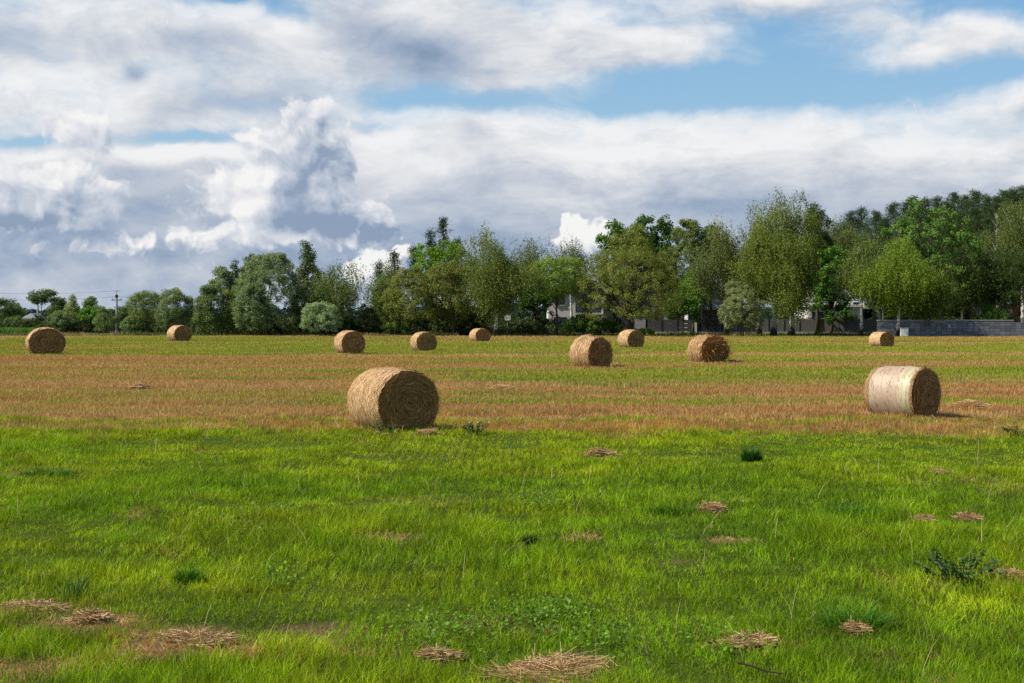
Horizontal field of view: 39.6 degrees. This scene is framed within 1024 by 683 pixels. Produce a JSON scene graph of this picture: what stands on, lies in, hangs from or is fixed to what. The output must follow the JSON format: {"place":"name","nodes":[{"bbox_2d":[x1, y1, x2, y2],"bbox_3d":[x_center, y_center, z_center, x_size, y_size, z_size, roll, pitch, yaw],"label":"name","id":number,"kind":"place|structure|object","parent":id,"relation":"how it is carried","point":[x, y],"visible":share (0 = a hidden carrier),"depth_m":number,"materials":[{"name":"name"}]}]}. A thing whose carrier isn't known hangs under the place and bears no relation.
{"place":"outdoors","nodes":[
{"label":"outdoors","id":0,"kind":"place"},
{"bbox_2d":[0,414,1023,542],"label":"grass","id":1,"kind":"structure","parent":0,"point":[359,522],"depth_m":19.71,"materials":[{"name":"green plant"}]},
{"bbox_2d":[0,323,1023,682],"bbox_3d":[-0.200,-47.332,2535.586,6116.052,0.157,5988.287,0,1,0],"label":"ground","id":2,"kind":"structure","parent":0,"point":[330,619],"depth_m":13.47,"materials":[{"name":"green plant"}]},
{"bbox_2d":[0,297,24,319],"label":"willow tree","id":3,"kind":"object","parent":2,"relation":"on","point":[11,308],"visible":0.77,"depth_m":191.44,"materials":[{"name":"green plant"}]},
{"bbox_2d":[0,593,79,616],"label":"hay clump","id":4,"kind":"object","parent":2,"relation":"on","point":[36,602],"visible":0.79,"depth_m":11.52,"materials":[{"name":"plant"}]},
{"bbox_2d":[26,288,59,319],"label":"robinia tree","id":5,"kind":"object","parent":2,"relation":"on","point":[43,297],"visible":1,"depth_m":183.60,"materials":[{"name":"green plant"}]},
{"bbox_2d":[24,327,69,354],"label":"straw bale","id":6,"kind":"object","parent":2,"relation":"on","point":[45,340],"visible":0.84,"depth_m":82.93},
{"bbox_2d":[18,464,77,478],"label":"grass tuft","id":7,"kind":"object","parent":2,"relation":"on","point":[42,471],"visible":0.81,"depth_m":21.15,"materials":[{"name":"green plant"}]},
{"bbox_2d":[46,309,71,330],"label":"shrub","id":8,"kind":"object","parent":2,"relation":"on","point":[57,316],"visible":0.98,"depth_m":175.49,"materials":[{"name":"green plant"}]},
{"bbox_2d":[62,294,82,332],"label":"willow tree","id":9,"kind":"object","parent":2,"relation":"on","point":[73,306],"visible":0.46,"depth_m":179.54,"materials":[{"name":"green plant"}]},
{"bbox_2d":[53,571,96,599],"bbox_3d":[-3.727,2.046,12.139,0.489,0.282,0.351,1,1,32],"label":"grass tuft","id":10,"kind":"object","parent":2,"relation":"on","point":[74,593],"visible":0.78,"depth_m":12.09,"materials":[{"name":"green plant"}]},
{"bbox_2d":[58,603,117,624],"bbox_3d":[-3.260,2.105,10.979,0.442,0.186,0.446,0,1,0],"label":"hay clump","id":11,"kind":"object","parent":2,"relation":"on","point":[89,616],"visible":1,"depth_m":10.93,"materials":[{"name":"plant"}]},
{"bbox_2d":[76,305,104,326],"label":"maple tree","id":12,"kind":"object","parent":2,"relation":"on","point":[90,313],"visible":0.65,"depth_m":177.43,"materials":[{"name":"green plant"}]},
{"bbox_2d":[92,306,119,332],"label":"shrub","id":13,"kind":"object","parent":2,"relation":"on","point":[101,318],"visible":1,"depth_m":171.57,"materials":[{"name":"green plant"}]},
{"bbox_2d":[124,290,165,331],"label":"willow tree","id":14,"kind":"object","parent":2,"relation":"on","point":[153,300],"visible":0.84,"depth_m":166.13,"materials":[{"name":"green plant"}]},
{"bbox_2d":[154,287,196,327],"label":"willow tree","id":15,"kind":"object","parent":2,"relation":"on","point":[178,314],"visible":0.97,"depth_m":162.14,"materials":[{"name":"green plant"}]},
{"bbox_2d":[166,325,191,340],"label":"straw bale","id":16,"kind":"object","parent":2,"relation":"on","point":[179,332],"visible":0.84,"depth_m":121.42},
{"bbox_2d":[169,564,206,584],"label":"grass tuft","id":17,"kind":"object","parent":2,"relation":"on","point":[191,577],"visible":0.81,"depth_m":12.74,"materials":[{"name":"green plant"}]},
{"bbox_2d":[151,621,249,650],"bbox_3d":[-2.333,2.169,10.392,0.834,0.250,0.580,0,1,24],"label":"hay clump","id":18,"kind":"object","parent":2,"relation":"on","point":[183,637],"visible":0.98,"depth_m":10.32,"materials":[{"name":"plant"}]},
{"bbox_2d":[190,283,227,334],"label":"willow tree","id":19,"kind":"object","parent":2,"relation":"on","point":[209,294],"visible":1,"depth_m":152.48,"materials":[{"name":"green plant"}]},
{"bbox_2d":[208,265,238,295],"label":"poplar tree","id":20,"kind":"object","parent":2,"relation":"on","point":[225,277],"visible":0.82,"depth_m":162.31,"materials":[{"name":"green plant"}]},
{"bbox_2d":[215,289,249,333],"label":"willow tree","id":21,"kind":"object","parent":2,"relation":"on","point":[226,303],"visible":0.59,"depth_m":153.33,"materials":[{"name":"green plant"}]},
{"bbox_2d":[231,282,271,334],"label":"willow tree","id":22,"kind":"object","parent":2,"relation":"on","point":[247,302],"visible":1,"depth_m":149.46,"materials":[{"name":"green plant"}]},
{"bbox_2d":[232,252,309,334],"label":"willow tree","id":23,"kind":"object","parent":2,"relation":"on","point":[263,269],"visible":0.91,"depth_m":152.22,"materials":[{"name":"green plant"}]},
{"bbox_2d":[288,240,322,334],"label":"birch tree","id":24,"kind":"object","parent":2,"relation":"on","point":[308,255],"visible":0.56,"depth_m":156.37,"materials":[{"name":"green plant"}]},
{"bbox_2d":[299,301,341,335],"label":"willow shrub","id":25,"kind":"object","parent":2,"relation":"on","point":[319,308],"visible":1,"depth_m":147.40,"materials":[{"name":"green plant"}]},
{"bbox_2d":[307,258,374,334],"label":"birch tree","id":26,"kind":"object","parent":2,"relation":"on","point":[341,296],"visible":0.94,"depth_m":153.45,"materials":[{"name":"green plant"}]},
{"bbox_2d":[331,330,369,353],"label":"straw bale","id":27,"kind":"object","parent":2,"relation":"on","point":[349,342],"visible":0.89,"depth_m":83.84},
{"bbox_2d":[356,307,379,332],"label":"tree","id":28,"kind":"object","parent":2,"relation":"on","point":[371,320],"visible":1,"depth_m":155.68,"materials":[{"name":"green plant"}]},
{"bbox_2d":[362,248,406,326],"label":"birch tree","id":29,"kind":"object","parent":2,"relation":"on","point":[376,293],"visible":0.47,"depth_m":157.19,"materials":[{"name":"green plant"}]},
{"bbox_2d":[329,366,455,434],"bbox_3d":[-2.429,1.241,29.083,2.040,1.515,2.423,-1,1,-35],"label":"straw bale","id":30,"kind":"object","parent":2,"relation":"on","point":[404,399],"visible":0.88,"depth_m":28.52},
{"bbox_2d":[380,320,412,333],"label":"shrub","id":31,"kind":"object","parent":2,"relation":"on","point":[404,327],"visible":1,"depth_m":152.75,"materials":[{"name":"green plant"}]},
{"bbox_2d":[378,266,442,333],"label":"willow tree","id":32,"kind":"object","parent":2,"relation":"on","point":[394,291],"visible":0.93,"depth_m":151.05,"materials":[{"name":"green plant"}]},
{"bbox_2d":[408,331,437,350],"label":"straw bale","id":33,"kind":"object","parent":2,"relation":"on","point":[424,341],"visible":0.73,"depth_m":90.62},
{"bbox_2d":[0,330,871,335],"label":"edge weeds","id":34,"kind":"object","parent":2,"relation":"on","point":[678,333],"visible":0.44,"depth_m":152.57,"materials":[{"name":"green plant"}]},
{"bbox_2d":[412,643,469,662],"bbox_3d":[-0.499,2.192,9.987,0.478,0.191,0.347,0,1,0],"label":"hay clump","id":35,"kind":"object","parent":2,"relation":"on","point":[426,651],"visible":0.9,"depth_m":9.95,"materials":[{"name":"plant"}]},
{"bbox_2d":[432,216,453,296],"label":"pine tree","id":36,"kind":"object","parent":2,"relation":"on","point":[443,225],"visible":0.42,"depth_m":173.52,"materials":[{"name":"green plant"}]},
{"bbox_2d":[418,260,472,334],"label":"willow tree","id":37,"kind":"object","parent":2,"relation":"on","point":[453,287],"visible":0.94,"depth_m":150.68,"materials":[{"name":"green plant"}]},
{"bbox_2d":[411,239,480,299],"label":"maple tree","id":38,"kind":"object","parent":2,"relation":"on","point":[436,254],"visible":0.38,"depth_m":163.69,"materials":[{"name":"green plant"}]},
{"bbox_2d":[434,304,478,333],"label":"shrub","id":39,"kind":"object","parent":2,"relation":"on","point":[469,321],"visible":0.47,"depth_m":155.70,"materials":[{"name":"green plant"}]},
{"bbox_2d":[469,327,490,341],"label":"straw bale","id":40,"kind":"object","parent":2,"relation":"on","point":[483,334],"visible":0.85,"depth_m":121.50},
{"bbox_2d":[446,222,547,335],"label":"birch tree","id":41,"kind":"object","parent":2,"relation":"on","point":[490,292],"visible":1,"depth_m":148.62,"materials":[{"name":"green plant"}]},
{"bbox_2d":[1,303,1010,323],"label":"woodland","id":42,"kind":"object","parent":2,"relation":"on","point":[284,311],"visible":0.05,"depth_m":309.57,"materials":[{"name":"green plant"}]},
{"bbox_2d":[0,310,1019,334],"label":"undergrowth","id":43,"kind":"object","parent":2,"relation":"on","point":[542,325],"visible":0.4,"depth_m":159.27,"materials":[{"name":"green plant"}]},
{"bbox_2d":[0,355,1023,444],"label":"stubble","id":44,"kind":"object","parent":2,"relation":"on","point":[121,369],"visible":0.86,"depth_m":41.87,"materials":[{"name":"beige plant"}]},
{"bbox_2d":[0,335,1023,359],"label":"field regrowth","id":45,"kind":"object","parent":2,"relation":"on","point":[208,346],"visible":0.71,"depth_m":98.50,"materials":[{"name":"green plant"}]},
{"bbox_2d":[0,391,1023,682],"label":"seed stalks","id":46,"kind":"object","parent":2,"relation":"on","point":[522,491],"visible":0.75,"depth_m":18.83,"materials":[{"name":"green plant"}]},
{"bbox_2d":[517,285,553,333],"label":"maple tree","id":47,"kind":"object","parent":2,"relation":"on","point":[545,303],"visible":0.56,"depth_m":159.26,"materials":[{"name":"green plant"}]},
{"bbox_2d":[506,226,565,314],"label":"birch tree","id":48,"kind":"object","parent":2,"relation":"on","point":[532,254],"visible":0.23,"depth_m":163.52,"materials":[{"name":"green plant"}]},
{"bbox_2d":[466,641,630,682],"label":"hay clump","id":49,"kind":"object","parent":2,"relation":"on","point":[543,664],"visible":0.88,"depth_m":9.46,"materials":[{"name":"plant"}]},
{"bbox_2d":[524,254,583,334],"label":"willow tree","id":50,"kind":"object","parent":2,"relation":"on","point":[561,289],"visible":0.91,"depth_m":150.29,"materials":[{"name":"green plant"}]},
{"bbox_2d":[186,425,965,663],"bbox_3d":[1.836,1.915,19.856,7.817,0.214,20.631,0,1,23],"label":"clover","id":51,"kind":"object","parent":2,"relation":"on","point":[440,632],"visible":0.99,"depth_m":10.74,"materials":[{"name":"green plant"}]},
{"bbox_2d":[558,315,606,334],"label":"shrub","id":52,"kind":"object","parent":2,"relation":"on","point":[592,325],"visible":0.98,"depth_m":150.01,"materials":[{"name":"green plant"}]},
{"bbox_2d":[548,233,621,317],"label":"birch tree","id":53,"kind":"object","parent":2,"relation":"on","point":[572,252],"visible":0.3,"depth_m":167.67,"materials":[{"name":"green plant"}]},
{"bbox_2d":[565,334,617,368],"bbox_3d":[3.516,0.505,63.467,2.101,1.748,2.342,-1,1,-41],"label":"straw bale","id":54,"kind":"object","parent":2,"relation":"on","point":[590,350],"visible":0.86,"depth_m":62.97},
{"bbox_2d":[587,317,633,333],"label":"shrub","id":55,"kind":"object","parent":2,"relation":"on","point":[614,323],"visible":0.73,"depth_m":150.91,"materials":[{"name":"green plant"}]},
{"bbox_2d":[547,274,676,332],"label":"gabled house","id":56,"kind":"structure","parent":2,"relation":"on","point":[563,309],"depth_m":173.47,"materials":[{"name":"white glass"}]},
{"bbox_2d":[595,218,631,332],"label":"maple tree","id":57,"kind":"object","parent":2,"relation":"on","point":[616,227],"visible":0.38,"depth_m":174.42,"materials":[{"name":"green plant"}]},
{"bbox_2d":[569,232,687,329],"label":"willow tree","id":58,"kind":"object","parent":2,"relation":"on","point":[630,294],"visible":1,"depth_m":149.00,"materials":[{"name":"green plant"}]},
{"bbox_2d":[617,329,644,347],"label":"straw bale","id":59,"kind":"object","parent":2,"relation":"on","point":[628,338],"visible":0.88,"depth_m":98.60},
{"bbox_2d":[605,222,658,322],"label":"poplar tree","id":60,"kind":"object","parent":2,"relation":"on","point":[634,229],"visible":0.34,"depth_m":171.20,"materials":[{"name":"green plant"}]},
{"bbox_2d":[634,213,662,284],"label":"maple tree","id":61,"kind":"object","parent":2,"relation":"on","point":[644,220],"visible":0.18,"depth_m":177.34,"materials":[{"name":"green plant"}]},
{"bbox_2d":[650,214,681,285],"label":"maple tree","id":62,"kind":"object","parent":2,"relation":"on","point":[663,229],"visible":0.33,"depth_m":177.18,"materials":[{"name":"green plant"}]},
{"bbox_2d":[646,319,692,334],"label":"panel fence","id":63,"kind":"object","parent":2,"relation":"on","point":[669,325],"visible":0.7,"depth_m":162.97,"materials":[{"name":"metal"}]},
{"bbox_2d":[646,502,706,515],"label":"grass tuft","id":64,"kind":"object","parent":2,"relation":"on","point":[663,509],"visible":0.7,"depth_m":17.05,"materials":[{"name":"green plant"}]},
{"bbox_2d":[659,292,702,333],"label":"maple tree","id":65,"kind":"object","parent":2,"relation":"on","point":[688,302],"visible":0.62,"depth_m":157.56,"materials":[{"name":"green plant"}]},
{"bbox_2d":[661,218,719,331],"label":"poplar tree","id":66,"kind":"object","parent":2,"relation":"on","point":[691,226],"visible":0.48,"depth_m":170.95,"materials":[{"name":"green plant"}]},
{"bbox_2d":[675,265,706,332],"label":"ash tree","id":67,"kind":"object","parent":2,"relation":"on","point":[689,287],"visible":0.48,"depth_m":161.44,"materials":[{"name":"green plant"}]},
{"bbox_2d":[697,319,721,333],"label":"plank fence","id":68,"kind":"object","parent":2,"relation":"on","point":[709,322],"visible":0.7,"depth_m":162.97,"materials":[{"name":"wood"}]},
{"bbox_2d":[683,331,737,362],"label":"straw bale","id":69,"kind":"object","parent":2,"relation":"on","point":[704,348],"visible":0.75,"depth_m":68.44},
{"bbox_2d":[677,211,747,334],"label":"birch tree","id":70,"kind":"object","parent":2,"relation":"on","point":[716,264],"visible":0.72,"depth_m":155.09,"materials":[{"name":"green plant"}]},
{"bbox_2d":[695,500,730,512],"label":"hay clump","id":71,"kind":"object","parent":2,"relation":"on","point":[716,506],"visible":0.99,"depth_m":17.08,"materials":[{"name":"plant"}]},
{"bbox_2d":[717,279,767,335],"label":"willow shrub","id":72,"kind":"object","parent":2,"relation":"on","point":[734,301],"visible":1,"depth_m":147.47,"materials":[{"name":"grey plant"}]},
{"bbox_2d":[707,629,786,648],"bbox_3d":[1.704,2.184,10.372,0.704,0.199,0.422,-1,1,-29],"label":"hay clump","id":73,"kind":"object","parent":2,"relation":"on","point":[760,637],"visible":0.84,"depth_m":10.32,"materials":[{"name":"plant"}]},
{"bbox_2d":[740,444,763,462],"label":"grass tuft","id":74,"kind":"object","parent":2,"relation":"on","point":[754,453],"visible":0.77,"depth_m":22.86,"materials":[{"name":"green plant"}]},
{"bbox_2d":[731,203,778,334],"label":"birch tree","id":75,"kind":"object","parent":2,"relation":"on","point":[758,330],"visible":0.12,"depth_m":152.46,"materials":[{"name":"green plant"}]},
{"bbox_2d":[723,186,815,335],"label":"birch tree","id":76,"kind":"object","parent":2,"relation":"on","point":[762,241],"visible":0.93,"depth_m":148.01,"materials":[{"name":"green plant"}]},
{"bbox_2d":[734,189,827,335],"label":"birch tree","id":77,"kind":"object","parent":2,"relation":"on","point":[809,221],"visible":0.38,"depth_m":149.79,"materials":[{"name":"green plant"}]},
{"bbox_2d":[760,279,817,335],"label":"birch tree","id":78,"kind":"object","parent":2,"relation":"on","point":[789,304],"visible":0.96,"depth_m":147.47,"materials":[{"name":"green plant"}]},
{"bbox_2d":[722,319,877,334],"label":"panel fence","id":79,"kind":"object","parent":2,"relation":"on","point":[846,326],"visible":0.45,"depth_m":162.97,"materials":[{"name":"metal"}]},
{"bbox_2d":[802,202,835,332],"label":"poplar tree","id":80,"kind":"object","parent":2,"relation":"on","point":[828,242],"visible":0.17,"depth_m":162.36,"materials":[{"name":"green plant"}]},
{"bbox_2d":[808,246,856,331],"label":"maple tree","id":81,"kind":"object","parent":2,"relation":"on","point":[839,252],"visible":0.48,"depth_m":160.18,"materials":[{"name":"green plant"}]},
{"bbox_2d":[822,308,857,332],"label":"shrub","id":82,"kind":"object","parent":2,"relation":"on","point":[843,314],"visible":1,"depth_m":159.93,"materials":[{"name":"green plant"}]},
{"bbox_2d":[823,215,877,265],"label":"birch tree","id":83,"kind":"object","parent":2,"relation":"on","point":[843,241],"visible":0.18,"depth_m":176.13,"materials":[{"name":"green plant"}]},
{"bbox_2d":[835,615,873,634],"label":"hay clump","id":84,"kind":"object","parent":2,"relation":"on","point":[854,626],"visible":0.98,"depth_m":10.82,"materials":[{"name":"plant"}]},
{"bbox_2d":[809,596,900,632],"bbox_3d":[2.668,2.095,11.034,0.842,0.275,0.810,0,1,0],"label":"grass tuft","id":85,"kind":"object","parent":2,"relation":"on","point":[840,617],"visible":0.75,"depth_m":11.02,"materials":[{"name":"green plant"}]},
{"bbox_2d":[823,231,889,336],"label":"birch tree","id":86,"kind":"object","parent":2,"relation":"on","point":[856,261],"visible":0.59,"depth_m":148.79,"materials":[{"name":"green plant"}]},
{"bbox_2d":[824,503,888,518],"bbox_3d":[4.108,2.018,17.073,0.866,0.173,0.650,0,1,0],"label":"grass tuft","id":87,"kind":"object","parent":2,"relation":"on","point":[854,508],"visible":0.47,"depth_m":17.04,"materials":[{"name":"green plant"}]},
{"bbox_2d":[868,331,894,346],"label":"straw bale","id":88,"kind":"object","parent":2,"relation":"on","point":[877,338],"visible":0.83,"depth_m":102.51},
{"bbox_2d":[794,267,983,319],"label":"terrace house","id":89,"kind":"structure","parent":2,"relation":"on","point":[868,315],"depth_m":174.43,"materials":[{"name":"grey glass"}]},
{"bbox_2d":[846,229,948,335],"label":"birch tree","id":90,"kind":"object","parent":2,"relation":"on","point":[903,263],"visible":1,"depth_m":145.12,"materials":[{"name":"green plant"}]},
{"bbox_2d":[848,364,958,417],"bbox_3d":[9.052,1.220,33.003,1.750,1.401,2.439,-1,2,-42],"label":"straw bale","id":91,"kind":"object","parent":2,"relation":"on","point":[908,390],"visible":0.88,"depth_m":32.57,"materials":[{"name":"white plant bark"},{"name":"straw"}]},
{"bbox_2d":[870,195,988,318],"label":"maple tree","id":92,"kind":"object","parent":2,"relation":"on","point":[939,224],"visible":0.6,"depth_m":158.15,"materials":[{"name":"green plant"}]},
{"bbox_2d":[897,259,969,328],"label":"birch tree","id":93,"kind":"object","parent":2,"relation":"on","point":[933,309],"visible":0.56,"depth_m":147.10,"materials":[{"name":"green plant"}]},
{"bbox_2d":[924,217,961,272],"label":"pine tree","id":94,"kind":"object","parent":2,"relation":"on","point":[949,220],"visible":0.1,"depth_m":203.25,"materials":[{"name":"green plant"}]},
{"bbox_2d":[877,320,1023,336],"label":"block wall","id":95,"kind":"structure","parent":2,"relation":"on","point":[1004,328],"depth_m":147.00,"materials":[{"name":"concrete"}]},
{"bbox_2d":[940,191,972,234],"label":"pine tree","id":96,"kind":"object","parent":2,"relation":"on","point":[954,198],"visible":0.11,"depth_m":227.12,"materials":[{"name":"green plant"}]},
{"bbox_2d":[912,547,1006,583],"bbox_3d":[3.995,2.019,12.783,0.775,0.279,0.731,0,1,0],"label":"weed","id":97,"kind":"object","parent":2,"relation":"on","point":[947,568],"visible":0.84,"depth_m":12.71,"materials":[{"name":"green plant"}]},
{"bbox_2d":[934,246,993,319],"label":"birch tree","id":98,"kind":"object","parent":2,"relation":"on","point":[975,292],"visible":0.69,"depth_m":155.87,"materials":[{"name":"green plant"}]},
{"bbox_2d":[944,205,995,318],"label":"pine tree","id":99,"kind":"object","parent":2,"relation":"on","point":[975,215],"visible":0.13,"depth_m":205.36,"materials":[{"name":"green plant"}]},
{"bbox_2d":[957,248,1023,317],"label":"birch tree","id":100,"kind":"object","parent":2,"relation":"on","point":[994,288],"visible":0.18,"depth_m":158.32,"materials":[{"name":"green plant"}]},
{"bbox_2d":[970,304,1011,319],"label":"pine sapling","id":101,"kind":"object","parent":2,"relation":"on","point":[996,313],"visible":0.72,"depth_m":155.66,"materials":[{"name":"green plant"}]},
{"bbox_2d":[962,198,1023,321],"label":"birch tree","id":102,"kind":"object","parent":2,"relation":"on","point":[1011,236],"visible":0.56,"depth_m":163.24,"materials":[{"name":"green plant"}]},
{"bbox_2d":[979,195,1010,249],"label":"pine tree","id":103,"kind":"object","parent":2,"relation":"on","point":[996,200],"visible":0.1,"depth_m":213.54,"materials":[{"name":"green plant"}]},
{"bbox_2d":[975,244,1023,321],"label":"pine tree","id":104,"kind":"object","parent":2,"relation":"on","point":[999,267],"visible":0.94,"depth_m":155.86,"materials":[{"name":"green plant"}]},
{"bbox_2d":[992,186,1023,314],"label":"pine tree","id":105,"kind":"object","parent":2,"relation":"on","point":[1009,193],"visible":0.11,"depth_m":225.23,"materials":[{"name":"green plant"}]},
{"bbox_2d":[0,0,1023,310],"label":"sky","id":106,"kind":"structure","parent":0,"point":[155,145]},
{"bbox_2d":[681,284,750,331],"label":"tiled house","id":107,"kind":"structure","parent":0,"point":[706,313],"depth_m":179.68,"materials":[{"name":"grey tile"}]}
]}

